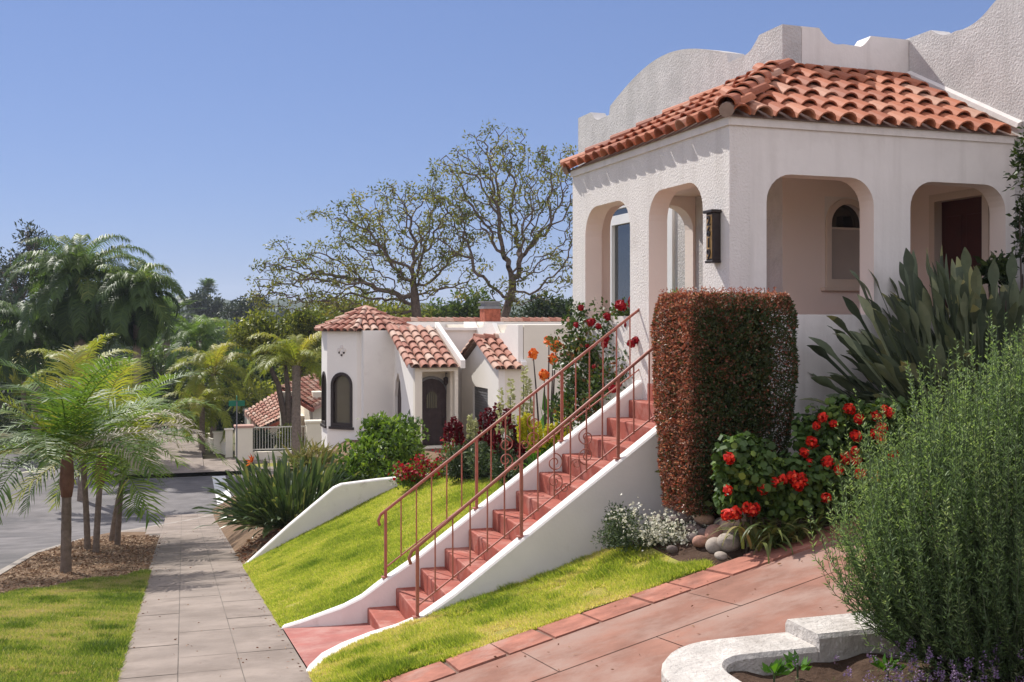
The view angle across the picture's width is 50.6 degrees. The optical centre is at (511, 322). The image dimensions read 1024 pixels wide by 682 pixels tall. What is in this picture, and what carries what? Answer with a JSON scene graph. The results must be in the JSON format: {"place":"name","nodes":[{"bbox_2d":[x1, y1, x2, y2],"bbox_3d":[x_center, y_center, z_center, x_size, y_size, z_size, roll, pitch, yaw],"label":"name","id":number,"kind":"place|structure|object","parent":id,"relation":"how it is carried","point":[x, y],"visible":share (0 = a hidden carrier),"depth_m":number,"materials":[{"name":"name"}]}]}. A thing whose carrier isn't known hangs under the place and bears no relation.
{"place":"outdoors","nodes":[
{"label":"outdoors","id":0,"kind":"place"},
{"bbox_2d":[0,452,95,483],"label":"road","id":1,"kind":"structure","parent":0,"point":[22,469],"depth_m":48.10,"materials":[{"name":"grey asphalt"}]},
{"bbox_2d":[0,532,157,591],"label":"verge","id":2,"kind":"structure","parent":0,"point":[51,574],"depth_m":19.26,"materials":[{"name":"brown soil"}]},
{"bbox_2d":[0,568,150,681],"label":"grass","id":3,"kind":"structure","parent":2,"relation":"on","point":[81,629],"depth_m":11.18,"materials":[{"name":"green plant"}]},
{"bbox_2d":[0,534,160,592],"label":"wood chips","id":4,"kind":"object","parent":2,"relation":"on","point":[56,554],"visible":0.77,"depth_m":19.54,"materials":[{"name":"brown wood"}]},
{"bbox_2d":[0,378,174,549],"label":"palm tree","id":5,"kind":"object","parent":2,"relation":"on","point":[87,538],"visible":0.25,"depth_m":22.35,"materials":[{"name":"green plant"}]},
{"bbox_2d":[0,344,196,572],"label":"palm tree","id":6,"kind":"object","parent":2,"relation":"on","point":[68,427],"visible":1,"depth_m":17.44,"materials":[{"name":"green plant"}]},
{"bbox_2d":[0,360,198,552],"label":"palm tree","id":7,"kind":"object","parent":2,"relation":"on","point":[96,531],"visible":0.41,"depth_m":21.55,"materials":[{"name":"green plant"}]},
{"bbox_2d":[44,405,198,545],"bbox_3d":[-8.539,3.434,23.711,3.203,3.490,3.324,0,0,38],"label":"palm tree","id":8,"kind":"object","parent":2,"relation":"on","point":[120,505],"visible":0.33,"depth_m":23.50,"materials":[{"name":"green plant"}]},
{"bbox_2d":[41,357,229,540],"bbox_3d":[-8.760,3.111,25.325,4.388,4.532,4.256,0,0,-17],"label":"palm tree","id":9,"kind":"object","parent":2,"relation":"on","point":[113,522],"visible":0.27,"depth_m":25.35,"materials":[{"name":"green plant"}]},
{"bbox_2d":[0,473,272,569],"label":"road","id":10,"kind":"structure","parent":0,"point":[38,528],"depth_m":37.71,"materials":[{"name":"grey asphalt"}]},
{"bbox_2d":[212,476,230,503],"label":"road marking","id":11,"kind":"object","parent":10,"relation":"on","point":[224,491],"visible":0.38,"depth_m":43.13,"materials":[{"name":"paint"}]},
{"bbox_2d":[0,366,305,483],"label":"ground","id":12,"kind":"structure","parent":0,"point":[208,454],"depth_m":53.08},
{"bbox_2d":[0,392,52,432],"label":"garden shrub","id":13,"kind":"object","parent":12,"relation":"on","point":[3,422],"visible":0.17,"depth_m":65.03,"materials":[{"name":"green plant"}]},
{"bbox_2d":[0,282,53,410],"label":"eucalyptus tree","id":14,"kind":"object","parent":12,"relation":"on","point":[10,299],"visible":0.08,"depth_m":79.83,"materials":[{"name":"green plant"}]},
{"bbox_2d":[0,351,55,438],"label":"palm tree","id":15,"kind":"object","parent":12,"relation":"on","point":[17,381],"visible":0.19,"depth_m":59.04,"materials":[{"name":"green plant"}]},
{"bbox_2d":[0,218,56,344],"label":"eucalyptus tree","id":16,"kind":"object","parent":12,"relation":"on","point":[14,284],"visible":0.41,"depth_m":87.67,"materials":[{"name":"green plant"}]},
{"bbox_2d":[0,300,94,445],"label":"palm tree","id":17,"kind":"object","parent":12,"relation":"on","point":[12,340],"visible":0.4,"depth_m":54.70,"materials":[{"name":"green plant"}]},
{"bbox_2d":[1,233,155,459],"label":"palm tree","id":18,"kind":"object","parent":12,"relation":"on","point":[67,285],"visible":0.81,"depth_m":50.60,"materials":[{"name":"green plant"}]},
{"bbox_2d":[22,333,145,500],"bbox_3d":[-15.725,3.567,39.782,4.604,6.366,4.668,0,0,-17],"label":"palm tree","id":19,"kind":"object","parent":12,"relation":"on","point":[51,354],"visible":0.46,"depth_m":39.82,"materials":[{"name":"green plant"}]},
{"bbox_2d":[0,514,213,574],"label":"kerb","id":20,"kind":"structure","parent":12,"relation":"on","point":[14,564],"depth_m":21.89,"materials":[{"name":"concrete"}]},
{"bbox_2d":[83,259,187,461],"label":"palm tree","id":21,"kind":"object","parent":12,"relation":"on","point":[137,315],"visible":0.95,"depth_m":49.21,"materials":[{"name":"green plant"}]},
{"bbox_2d":[115,336,194,412],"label":"broadleaf tree","id":22,"kind":"object","parent":12,"relation":"on","point":[154,366],"visible":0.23,"depth_m":79.11,"materials":[{"name":"green plant"}]},
{"bbox_2d":[43,333,283,388],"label":"wood","id":23,"kind":"object","parent":12,"relation":"on","point":[180,355],"visible":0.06,"depth_m":114.14,"materials":[{"name":"green plant"}]},
{"bbox_2d":[143,292,206,384],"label":"palm tree","id":24,"kind":"object","parent":12,"relation":"on","point":[172,306],"visible":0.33,"depth_m":91.72,"materials":[{"name":"green plant"}]},
{"bbox_2d":[155,312,246,407],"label":"palm tree","id":25,"kind":"object","parent":12,"relation":"on","point":[199,331],"visible":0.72,"depth_m":69.07,"materials":[{"name":"green plant"}]},
{"bbox_2d":[158,382,246,455],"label":"palm tree","id":26,"kind":"object","parent":12,"relation":"on","point":[203,393],"visible":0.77,"depth_m":53.77,"materials":[{"name":"green plant"}]},
{"bbox_2d":[180,288,228,320],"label":"eucalyptus tree","id":27,"kind":"object","parent":12,"relation":"on","point":[204,300],"visible":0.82,"depth_m":178.99,"materials":[{"name":"green plant"}]},
{"bbox_2d":[197,278,217,316],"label":"palm tree","id":28,"kind":"object","parent":12,"relation":"on","point":[207,283],"visible":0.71,"depth_m":189.37,"materials":[{"name":"green plant"}]},
{"bbox_2d":[165,341,263,437],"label":"palm tree","id":29,"kind":"object","parent":12,"relation":"on","point":[216,359],"visible":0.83,"depth_m":55.70,"materials":[{"name":"green plant"}]},
{"bbox_2d":[205,428,233,457],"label":"stepped wall","id":30,"kind":"structure","parent":12,"relation":"on","point":[225,448],"depth_m":53.72,"materials":[{"name":"beige paint"}]},
{"bbox_2d":[205,402,243,430],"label":"garden shrub","id":31,"kind":"object","parent":12,"relation":"on","point":[231,414],"visible":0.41,"depth_m":65.80,"materials":[{"name":"green plant"}]},
{"bbox_2d":[212,289,273,321],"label":"eucalyptus tree","id":32,"kind":"object","parent":12,"relation":"on","point":[239,307],"visible":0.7,"depth_m":149.10,"materials":[{"name":"green plant"}]},
{"bbox_2d":[202,346,290,410],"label":"broadleaf tree","id":33,"kind":"object","parent":12,"relation":"on","point":[267,376],"visible":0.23,"depth_m":74.95,"materials":[{"name":"green plant"}]},
{"bbox_2d":[233,424,277,451],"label":"garden shrub","id":34,"kind":"object","parent":12,"relation":"on","point":[257,438],"visible":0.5,"depth_m":54.10,"materials":[{"name":"green plant"}]},
{"bbox_2d":[222,360,320,412],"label":"broadleaf tree","id":35,"kind":"object","parent":12,"relation":"on","point":[251,399],"visible":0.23,"depth_m":67.12,"materials":[{"name":"green plant"}]},
{"bbox_2d":[223,305,331,429],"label":"broadleaf tree","id":36,"kind":"object","parent":12,"relation":"on","point":[304,322],"visible":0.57,"depth_m":56.50,"materials":[{"name":"green plant"}]},
{"bbox_2d":[234,419,321,459],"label":"garden fence","id":37,"kind":"object","parent":12,"relation":"on","point":[245,437],"visible":0.67,"depth_m":51.13,"materials":[{"name":"beige paint"}]},
{"bbox_2d":[243,373,320,438],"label":"house","id":38,"kind":"structure","parent":12,"relation":"on","point":[265,412],"depth_m":59.56,"materials":[{"name":"beige paint"}]},
{"bbox_2d":[244,331,321,454],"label":"palm tree","id":39,"kind":"object","parent":12,"relation":"on","point":[291,349],"visible":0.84,"depth_m":49.30,"materials":[{"name":"green plant"}]},
{"bbox_2d":[274,423,305,450],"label":"garden shrub","id":40,"kind":"object","parent":12,"relation":"on","point":[286,436],"visible":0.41,"depth_m":53.72,"materials":[{"name":"green plant"}]},
{"bbox_2d":[71,303,526,345],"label":"wood","id":41,"kind":"object","parent":12,"relation":"on","point":[276,313],"visible":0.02,"depth_m":296.50,"materials":[{"name":"green plant"}]},
{"bbox_2d":[244,473,427,563],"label":"boundary wall","id":42,"kind":"structure","parent":12,"relation":"on","point":[335,500],"depth_m":18.33,"materials":[{"name":"white paint"}]},
{"bbox_2d":[243,174,495,321],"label":"spreading tree","id":43,"kind":"object","parent":12,"relation":"on","point":[413,294],"visible":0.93,"depth_m":53.65,"materials":[{"name":"green plant"}]},
{"bbox_2d":[303,287,448,323],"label":"broadleaf tree","id":44,"kind":"object","parent":12,"relation":"on","point":[408,315],"visible":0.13,"depth_m":65.37,"materials":[{"name":"green plant"}]},
{"bbox_2d":[314,301,572,448],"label":"tower house","id":45,"kind":"structure","parent":12,"relation":"on","point":[433,375],"depth_m":31.84,"materials":[{"name":"beige paint"}]},
{"bbox_2d":[320,371,326,427],"bbox_3d":[-5.721,2.349,33.179,0.160,1.702,0.880,0,0,-19],"label":"window","id":46,"kind":"structure","parent":45,"relation":"in","point":[323,381],"depth_m":33.46,"materials":[{"name":"brown metal"}]},
{"bbox_2d":[328,372,353,429],"bbox_3d":[-5.084,2.349,32.456,0.880,1.702,0.160,0,0,26],"label":"window","id":47,"kind":"structure","parent":45,"relation":"in","point":[341,383],"depth_m":32.51,"materials":[{"name":"black glass"}]},
{"bbox_2d":[422,376,446,444],"bbox_3d":[-2.267,2.492,30.594,1.000,1.936,0.127,0,0,-19],"label":"door","id":48,"kind":"structure","parent":45,"relation":"in","point":[434,390],"depth_m":30.62,"materials":[{"name":"brown wood"}]},
{"bbox_2d":[409,285,510,321],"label":"broadleaf tree","id":49,"kind":"object","parent":12,"relation":"on","point":[467,308],"visible":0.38,"depth_m":65.33,"materials":[{"name":"green plant"}]},
{"bbox_2d":[281,380,702,671],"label":"staircase","id":50,"kind":"structure","parent":12,"relation":"on","point":[560,528],"depth_m":10.54,"materials":[{"name":"red paint"}]},
{"bbox_2d":[377,308,639,578],"bbox_3d":[0.022,1.223,11.451,2.918,2.774,0.070,0,0,-17],"label":"railing","id":51,"kind":"object","parent":50,"relation":"on","point":[561,430],"visible":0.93,"depth_m":11.43,"materials":[{"name":"red metal"}]},
{"bbox_2d":[407,347,670,618],"bbox_3d":[0.477,1.206,9.954,2.918,2.808,0.070,0,0,-17],"label":"railing","id":52,"kind":"object","parent":50,"relation":"on","point":[519,461],"visible":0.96,"depth_m":9.88,"materials":[{"name":"red metal"}]},
{"bbox_2d":[419,118,577,321],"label":"spreading tree","id":53,"kind":"object","parent":12,"relation":"on","point":[509,297],"visible":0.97,"depth_m":51.49,"materials":[{"name":"green plant"}]},
{"bbox_2d":[511,289,572,321],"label":"broadleaf tree","id":54,"kind":"object","parent":12,"relation":"on","point":[536,308],"visible":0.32,"depth_m":63.34,"materials":[{"name":"green plant"}]},
{"bbox_2d":[661,613,914,681],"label":"planter wall","id":55,"kind":"structure","parent":12,"relation":"on","point":[827,638],"depth_m":5.34,"materials":[{"name":"white concrete"}]},
{"bbox_2d":[560,0,1023,454],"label":"stucco house","id":56,"kind":"structure","parent":12,"relation":"on","point":[815,165],"depth_m":11.62,"materials":[{"name":"beige paint"}]},
{"bbox_2d":[610,205,673,313],"bbox_3d":[1.834,-0.899,15.593,0.095,1.678,2.200,0,0,-19],"label":"window","id":57,"kind":"structure","parent":56,"relation":"in","point":[620,222],"depth_m":16.13,"materials":[{"name":"blue glass"}]},
{"bbox_2d":[703,209,721,262],"bbox_3d":[1.891,-0.810,10.240,0.108,0.500,0.170,0,0,-19],"label":"number plaque","id":58,"kind":"object","parent":56,"relation":"attached to","point":[713,235],"visible":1,"depth_m":10.19,"materials":[{"name":"brown metal"}]},
{"bbox_2d":[821,198,859,290],"bbox_3d":[3.822,-0.883,12.395,0.705,1.055,0.170,0,0,-19],"label":"window","id":59,"kind":"structure","parent":56,"relation":"in","point":[842,226],"depth_m":12.40,"materials":[{"name":"white glass"}]},
{"bbox_2d":[929,188,989,307],"bbox_3d":[4.944,-0.394,11.897,0.140,2.092,0.905,0,0,-19],"label":"door","id":60,"kind":"structure","parent":56,"relation":"in","point":[960,219],"depth_m":11.97,"materials":[{"name":"red wood"}]},
{"bbox_2d":[1002,126,1023,292],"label":"climbing vine","id":61,"kind":"object","parent":56,"relation":"attached to","point":[1019,234],"visible":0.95,"depth_m":10.18,"materials":[{"name":"green plant"}]},
{"bbox_2d":[129,419,203,468],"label":"driveway","id":62,"kind":"structure","parent":0,"point":[194,455],"depth_m":53.01,"materials":[{"name":"concrete"}]},
{"bbox_2d":[109,465,242,475],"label":"pavement","id":63,"kind":"structure","parent":0,"point":[200,469],"depth_m":47.36,"materials":[{"name":"concrete"}]},
{"bbox_2d":[118,514,311,681],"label":"pavement","id":64,"kind":"structure","parent":0,"point":[211,642],"depth_m":11.63,"materials":[{"name":"concrete"}]},
{"bbox_2d":[203,458,243,465],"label":"pavement","id":65,"kind":"structure","parent":0,"point":[215,462],"depth_m":49.73,"materials":[{"name":"concrete"}]},
{"bbox_2d":[229,395,244,462],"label":"street sign","id":66,"kind":"object","parent":65,"relation":"on","point":[237,403],"visible":0.97,"depth_m":49.49,"materials":[{"name":"green metal"}]},
{"bbox_2d":[214,440,467,563],"bbox_3d":[-1.129,4.924,29.454,13.036,2.946,19.780,0,0,-17],"label":"slope bed","id":67,"kind":"object","parent":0,"point":[237,539],"visible":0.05,"depth_m":23.79,"materials":[{"name":"brown soil"}]},
{"bbox_2d":[234,503,312,561],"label":"leaf litter","id":68,"kind":"object","parent":67,"relation":"on","point":[249,549],"visible":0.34,"depth_m":19.73,"materials":[{"name":"brown plant"}]},
{"bbox_2d":[192,450,367,539],"bbox_3d":[-4.092,3.131,20.383,3.709,1.413,3.595,0,0,-17],"label":"bird of paradise","id":69,"kind":"object","parent":67,"relation":"on","point":[280,499],"visible":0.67,"depth_m":19.80,"materials":[{"name":"green plant"}]},
{"bbox_2d":[278,432,344,476],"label":"agave","id":70,"kind":"object","parent":67,"relation":"on","point":[316,449],"visible":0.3,"depth_m":26.77,"materials":[{"name":"green plant"}]},
{"bbox_2d":[327,409,431,481],"bbox_3d":[-2.505,2.646,21.403,1.695,1.743,2.808,0,0,22],"label":"leafy shrub","id":71,"kind":"object","parent":67,"relation":"on","point":[384,446],"visible":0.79,"depth_m":21.21,"materials":[{"name":"green plant"}]},
{"bbox_2d":[176,298,572,320],"bbox_3d":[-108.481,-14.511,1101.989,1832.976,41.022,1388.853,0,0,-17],"label":"hills","id":72,"kind":"structure","parent":0,"point":[281,302],"depth_m":885.50,"materials":[{"name":"green plant"}]},
{"bbox_2d":[243,475,510,627],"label":"grass","id":73,"kind":"structure","parent":0,"point":[353,533],"depth_m":14.76,"materials":[{"name":"green plant"}]},
{"bbox_2d":[0,0,995,306],"label":"sky","id":74,"kind":"structure","parent":0,"point":[198,133],"materials":[{"name":"blue"}]},
{"bbox_2d":[308,542,714,681],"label":"lawn","id":75,"kind":"structure","parent":0,"point":[648,551],"depth_m":8.81,"materials":[{"name":"green plant"}]},
{"bbox_2d":[597,501,636,548],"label":"sagebrush","id":76,"kind":"object","parent":75,"relation":"on","point":[619,511],"visible":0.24,"depth_m":9.63,"materials":[{"name":"green plant"}]},
{"bbox_2d":[281,464,1023,681],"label":"garden bed","id":77,"kind":"object","parent":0,"point":[690,550],"visible":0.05,"depth_m":8.93,"materials":[{"name":"soil"}]},
{"bbox_2d":[388,425,463,488],"bbox_3d":[-1.300,2.228,17.988,1.521,1.044,0.986,0,0,-17],"label":"ground cover","id":78,"kind":"object","parent":77,"relation":"on","point":[411,475],"visible":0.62,"depth_m":17.77,"materials":[{"name":"red plant"}]},
{"bbox_2d":[437,416,484,482],"bbox_3d":[-0.733,1.999,16.916,0.860,1.086,0.787,0,0,-17],"label":"snapdragon","id":79,"kind":"object","parent":77,"relation":"on","point":[454,466],"visible":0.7,"depth_m":16.80,"materials":[{"name":"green plant"}]},
{"bbox_2d":[455,414,487,476],"bbox_3d":[-0.579,1.970,17.210,0.786,1.052,0.775,0,0,31],"label":"snapdragon","id":80,"kind":"object","parent":77,"relation":"on","point":[470,428],"visible":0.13,"depth_m":17.18,"materials":[{"name":"green plant"}]},
{"bbox_2d":[464,402,503,479],"bbox_3d":[-0.345,1.819,16.418,0.905,1.213,0.812,0,0,-17],"label":"snapdragon","id":81,"kind":"object","parent":77,"relation":"on","point":[484,447],"visible":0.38,"depth_m":16.32,"materials":[{"name":"red plant"}]},
{"bbox_2d":[483,408,528,483],"bbox_3d":[-0.025,1.796,15.578,0.750,1.142,0.862,0,0,23],"label":"snapdragon","id":82,"kind":"object","parent":77,"relation":"on","point":[499,469],"visible":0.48,"depth_m":15.51,"materials":[{"name":"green plant"}]},
{"bbox_2d":[493,365,535,476],"bbox_3d":[0.068,1.490,15.911,0.832,1.710,0.802,0,0,-17],"label":"hollyhock","id":83,"kind":"object","parent":77,"relation":"on","point":[513,396],"visible":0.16,"depth_m":15.90,"materials":[{"name":"green plant"}]},
{"bbox_2d":[503,440,532,478],"bbox_3d":[0.297,1.972,14.984,0.806,0.708,0.804,0,0,29],"label":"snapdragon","id":84,"kind":"object","parent":77,"relation":"on","point":[516,471],"visible":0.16,"depth_m":14.92,"materials":[{"name":"green plant"}]},
{"bbox_2d":[516,411,572,468],"bbox_3d":[0.535,1.725,14.210,0.776,1.134,0.909,0,0,36],"label":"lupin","id":85,"kind":"object","parent":77,"relation":"on","point":[543,448],"visible":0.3,"depth_m":14.11,"materials":[{"name":"yellow plant"}]},
{"bbox_2d":[527,336,566,458],"bbox_3d":[0.604,1.213,14.884,0.840,2.059,0.781,0,0,-17],"label":"canna","id":86,"kind":"object","parent":77,"relation":"on","point":[543,375],"visible":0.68,"depth_m":14.79,"materials":[{"name":"plant"}]},
{"bbox_2d":[543,296,638,433],"bbox_3d":[1.064,0.958,12.827,1.019,2.543,1.862,0,0,-43],"label":"rose bush","id":87,"kind":"object","parent":77,"relation":"on","point":[580,344],"visible":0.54,"depth_m":12.81,"materials":[{"name":"green plant"}]},
{"bbox_2d":[590,493,708,551],"bbox_3d":[1.284,1.725,9.298,1.240,0.521,0.540,0,0,4],"label":"alyssum","id":88,"kind":"object","parent":77,"relation":"on","point":[653,535],"visible":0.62,"depth_m":9.23,"materials":[{"name":"white plant"}]},
{"bbox_2d":[693,512,714,525],"bbox_3d":[1.644,1.681,9.287,0.186,0.128,0.211,10,-12,22],"label":"cobblestone","id":89,"kind":"object","parent":77,"relation":"on","point":[706,519],"visible":0.81,"depth_m":9.21,"materials":[{"name":"beige stone"}]},
{"bbox_2d":[704,524,722,538],"bbox_3d":[1.692,1.764,9.034,0.177,0.147,0.202,0,17,24],"label":"cobblestone","id":90,"kind":"object","parent":77,"relation":"on","point":[708,534],"visible":0.56,"depth_m":8.98,"materials":[{"name":"stone"}]},
{"bbox_2d":[705,537,722,552],"bbox_3d":[1.655,1.820,8.843,0.158,0.130,0.158,9,22,35],"label":"cobblestone","id":91,"kind":"object","parent":77,"relation":"on","point":[711,545],"visible":0.69,"depth_m":8.79,"materials":[{"name":"grey stone"}]},
{"bbox_2d":[650,286,799,517],"bbox_3d":[1.853,0.785,9.540,1.154,2.196,1.027,0,0,-17],"label":"clipped hedge","id":92,"kind":"object","parent":77,"relation":"on","point":[717,359],"visible":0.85,"depth_m":9.20,"materials":[{"name":"brown plant"}]},
{"bbox_2d":[717,533,740,551],"bbox_3d":[1.763,1.785,8.787,0.204,0.156,0.195,-8,19,-40],"label":"cobblestone","id":93,"kind":"object","parent":77,"relation":"on","point":[728,545],"visible":0.84,"depth_m":8.71,"materials":[{"name":"grey stone"}]},
{"bbox_2d":[719,512,757,536],"bbox_3d":[1.890,1.696,9.052,0.316,0.240,0.330,-14,-7,-39],"label":"cobblestone","id":94,"kind":"object","parent":77,"relation":"on","point":[727,525],"visible":0.21,"depth_m":8.94,"materials":[{"name":"beige stone"}]},
{"bbox_2d":[709,431,849,552],"bbox_3d":[2.139,1.351,8.666,1.148,0.998,0.680,0,0,-6],"label":"geranium","id":95,"kind":"object","parent":77,"relation":"on","point":[753,476],"visible":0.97,"depth_m":8.48,"materials":[{"name":"green plant"}]},
{"bbox_2d":[712,513,849,563],"bbox_3d":[2.158,1.649,8.433,1.279,0.403,1.131,0,0,3],"label":"strap plant","id":96,"kind":"object","parent":77,"relation":"on","point":[773,535],"visible":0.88,"depth_m":8.38,"materials":[{"name":"green plant"}]},
{"bbox_2d":[788,394,918,520],"bbox_3d":[2.780,1.117,8.819,1.114,1.048,0.842,0,0,-17],"label":"geranium","id":97,"kind":"object","parent":77,"relation":"on","point":[812,431],"visible":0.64,"depth_m":8.74,"materials":[{"name":"green plant"}]},
{"bbox_2d":[800,246,1023,455],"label":"dark paddle plant","id":98,"kind":"object","parent":77,"relation":"on","point":[971,306],"visible":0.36,"depth_m":9.68,"materials":[{"name":"green plant"}]},
{"bbox_2d":[973,249,1019,312],"bbox_3d":[4.603,0.260,10.299,0.421,1.895,0.393,0,0,31],"label":"laurel","id":99,"kind":"object","parent":77,"relation":"on","point":[1001,260],"visible":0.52,"depth_m":10.25,"materials":[{"name":"green plant"}]},
{"bbox_2d":[435,488,1012,681],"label":"driveway","id":100,"kind":"structure","parent":0,"point":[449,666],"depth_m":7.14,"materials":[{"name":"concrete"}]},
{"bbox_2d":[382,494,930,681],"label":"paving border","id":101,"kind":"object","parent":100,"relation":"on","point":[476,657],"visible":0.61,"depth_m":7.85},
{"bbox_2d":[729,653,1010,681],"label":"soil","id":102,"kind":"structure","parent":0,"point":[860,665],"depth_m":5.17,"materials":[{"name":"brown soil"}]},
{"bbox_2d":[761,658,793,681],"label":"seedling","id":103,"kind":"object","parent":102,"relation":"on","point":[777,666],"visible":1,"depth_m":5.04,"materials":[{"name":"green plant"}]},
{"bbox_2d":[783,649,811,678],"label":"seedling","id":104,"kind":"object","parent":102,"relation":"on","point":[790,658],"visible":0.94,"depth_m":5.12,"materials":[{"name":"green plant"}]},
{"bbox_2d":[870,653,906,679],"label":"seedling","id":105,"kind":"object","parent":102,"relation":"on","point":[879,664],"visible":0.71,"depth_m":5.08,"materials":[{"name":"green plant"}]},
{"bbox_2d":[791,631,1023,681],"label":"lavender","id":106,"kind":"object","parent":102,"relation":"on","point":[938,675],"visible":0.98,"depth_m":4.69,"materials":[{"name":"purple plant"}]},
{"bbox_2d":[806,310,1023,681],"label":"rosemary bush","id":107,"kind":"object","parent":102,"relation":"on","point":[944,577],"visible":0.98,"depth_m":4.89,"materials":[{"name":"green plant"}]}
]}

